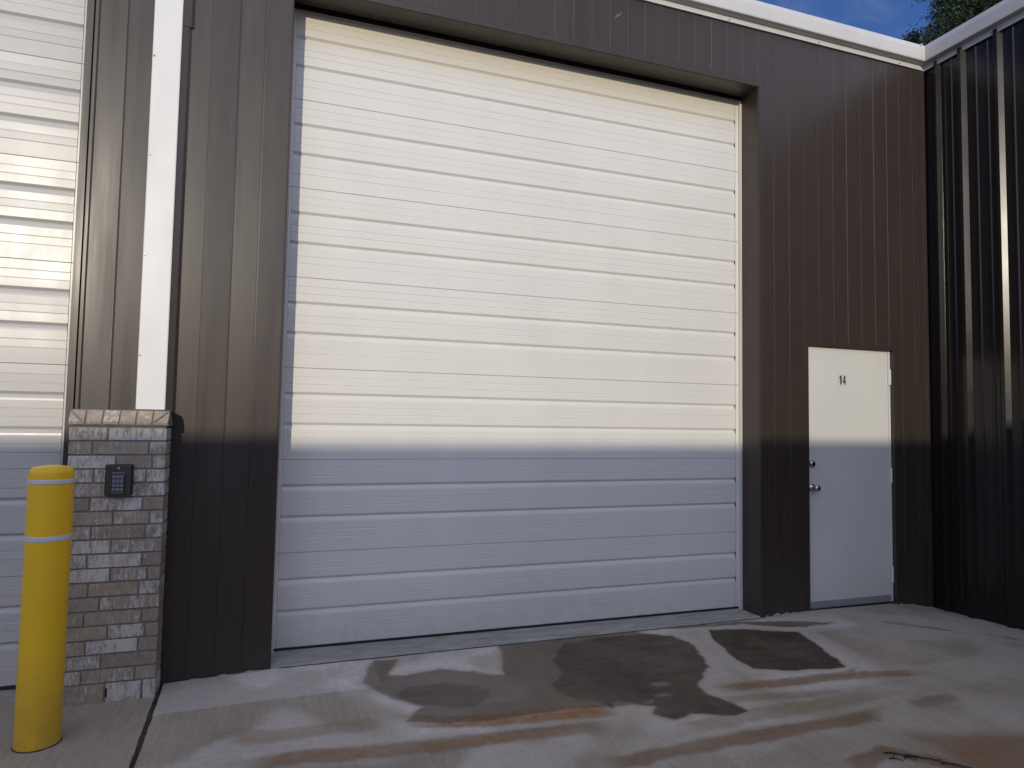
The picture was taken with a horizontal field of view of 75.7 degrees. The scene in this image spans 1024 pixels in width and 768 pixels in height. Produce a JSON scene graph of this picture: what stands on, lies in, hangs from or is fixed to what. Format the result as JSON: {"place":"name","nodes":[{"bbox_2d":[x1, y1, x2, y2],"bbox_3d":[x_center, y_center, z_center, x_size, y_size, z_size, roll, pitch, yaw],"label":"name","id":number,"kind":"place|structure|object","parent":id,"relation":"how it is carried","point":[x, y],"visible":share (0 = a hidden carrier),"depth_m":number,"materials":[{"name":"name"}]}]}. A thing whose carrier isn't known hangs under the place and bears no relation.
{"place":"outdoors","nodes":[
{"label":"outdoors","id":0,"kind":"place"},
{"bbox_2d":[0,697,154,767],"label":"concrete pavement","id":1,"kind":"structure","parent":0,"point":[102,735],"depth_m":3.19,"materials":[{"name":"grey concrete"}]},
{"bbox_2d":[11,465,74,753],"bbox_3d":[-2.240,1.048,3.163,0.199,1.314,0.199,2,-3,-19],"label":"bollard","id":2,"kind":"object","parent":1,"relation":"on","point":[39,696],"visible":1,"depth_m":3.10,"materials":[{"name":"yellow plastic"}]},
{"bbox_2d":[63,409,172,706],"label":"brick pier","id":3,"kind":"structure","parent":1,"relation":"on","point":[115,606],"depth_m":3.64,"materials":[{"name":"grey brick"}]},
{"bbox_2d":[104,464,133,495],"bbox_3d":[-2.172,0.530,3.643,0.135,0.171,0.048,2,-3,-19],"label":"access keypad","id":4,"kind":"object","parent":3,"relation":"attached to","point":[119,479],"visible":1,"depth_m":3.63,"materials":[{"name":"black plastic"}]},
{"bbox_2d":[129,687,161,767],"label":"joint filler","id":5,"kind":"object","parent":1,"relation":"in","point":[143,734],"visible":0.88,"depth_m":3.30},
{"bbox_2d":[757,0,942,42],"label":"sky","id":6,"kind":"structure","parent":0,"point":[891,18],"materials":[{"name":"blue"}]},
{"bbox_2d":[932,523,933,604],"bbox_3d":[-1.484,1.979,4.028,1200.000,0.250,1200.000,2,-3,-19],"label":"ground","id":7,"kind":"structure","parent":0,"point":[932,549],"depth_m":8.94,"materials":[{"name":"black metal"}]},
{"bbox_2d":[0,689,15,700],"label":"door sill","id":8,"kind":"structure","parent":7,"relation":"on","point":[8,695],"depth_m":3.67,"materials":[{"name":"concrete"}]},
{"bbox_2d":[0,0,933,689],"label":"storage building","id":9,"kind":"structure","parent":7,"relation":"on","point":[412,318],"depth_m":4.80,"materials":[{"name":"brown metal"}]},
{"bbox_2d":[0,0,86,689],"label":"overhead door","id":10,"kind":"structure","parent":9,"relation":"in","point":[42,42],"depth_m":3.87,"materials":[{"name":"white paint"}]},
{"bbox_2d":[271,3,742,652],"bbox_3d":[0.200,-0.418,4.990,3.654,4.442,0.076,2,-3,-19],"label":"overhead door","id":11,"kind":"structure","parent":9,"relation":"in","point":[511,392],"depth_m":4.87,"materials":[{"name":"white paint"}]},
{"bbox_2d":[271,608,760,668],"bbox_3d":[0.198,1.831,4.770,3.651,0.086,0.302,2,-3,-19],"label":"door sill","id":12,"kind":"structure","parent":9,"relation":"attached to","point":[299,657],"depth_m":4.61,"materials":[{"name":"concrete"}]},
{"bbox_2d":[163,603,932,684],"bbox_3d":[0.841,1.831,4.829,6.075,0.091,0.008,2,-3,-19],"label":"concrete splash","id":13,"kind":"object","parent":9,"relation":"attached to","point":[251,671],"visible":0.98,"depth_m":3.99,"materials":[{"name":"grey concrete"}]},
{"bbox_2d":[808,346,893,610],"bbox_3d":[2.884,0.793,5.625,0.949,2.225,0.152,2,-3,-19],"label":"entry door","id":14,"kind":"structure","parent":9,"relation":"in","point":[851,477],"depth_m":5.63,"materials":[{"name":"white metal"}]},
{"bbox_2d":[134,603,1023,767],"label":"concrete apron","id":15,"kind":"object","parent":7,"relation":"on","point":[868,686],"visible":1,"depth_m":3.65,"materials":[{"name":"grey concrete"}]},
{"bbox_2d":[281,618,760,667],"bbox_3d":[0.270,1.801,4.637,3.598,0.012,0.013,2,-3,-19],"label":"joint crack","id":16,"kind":"object","parent":15,"relation":"on","point":[515,643],"visible":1,"depth_m":4.54,"materials":[{"name":"grey concrete"}]},
{"bbox_2d":[904,755,921,759],"bbox_3d":[1.888,1.760,3.112,0.086,0.012,0.034,1,-3,-9],"label":"fallen twig","id":17,"kind":"object","parent":15,"relation":"on","point":[906,756],"visible":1,"depth_m":3.11,"materials":[{"name":"brown wood"}]},
{"bbox_2d":[884,752,972,767],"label":"fallen twig","id":18,"kind":"object","parent":15,"relation":"on","point":[894,753],"visible":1,"depth_m":3.10,"materials":[{"name":"black wood"}]},
{"bbox_2d":[896,23,935,43],"bbox_3d":[9.479,-2.982,15.451,1.610,11.291,2.030,1,-3,0],"label":"broadleaf tree","id":19,"kind":"object","parent":7,"relation":"on","point":[915,39],"depth_m":15.51,"materials":[{"name":"green plant"}]},
{"bbox_2d":[911,0,1002,45],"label":"broadleaf tree","id":20,"kind":"object","parent":7,"relation":"on","point":[949,15],"visible":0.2,"depth_m":13.84,"materials":[{"name":"green plant"}]},
{"bbox_2d":[921,0,1023,629],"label":"storage building wing","id":21,"kind":"structure","parent":7,"relation":"on","point":[973,71],"depth_m":5.54,"materials":[{"name":"black metal"}]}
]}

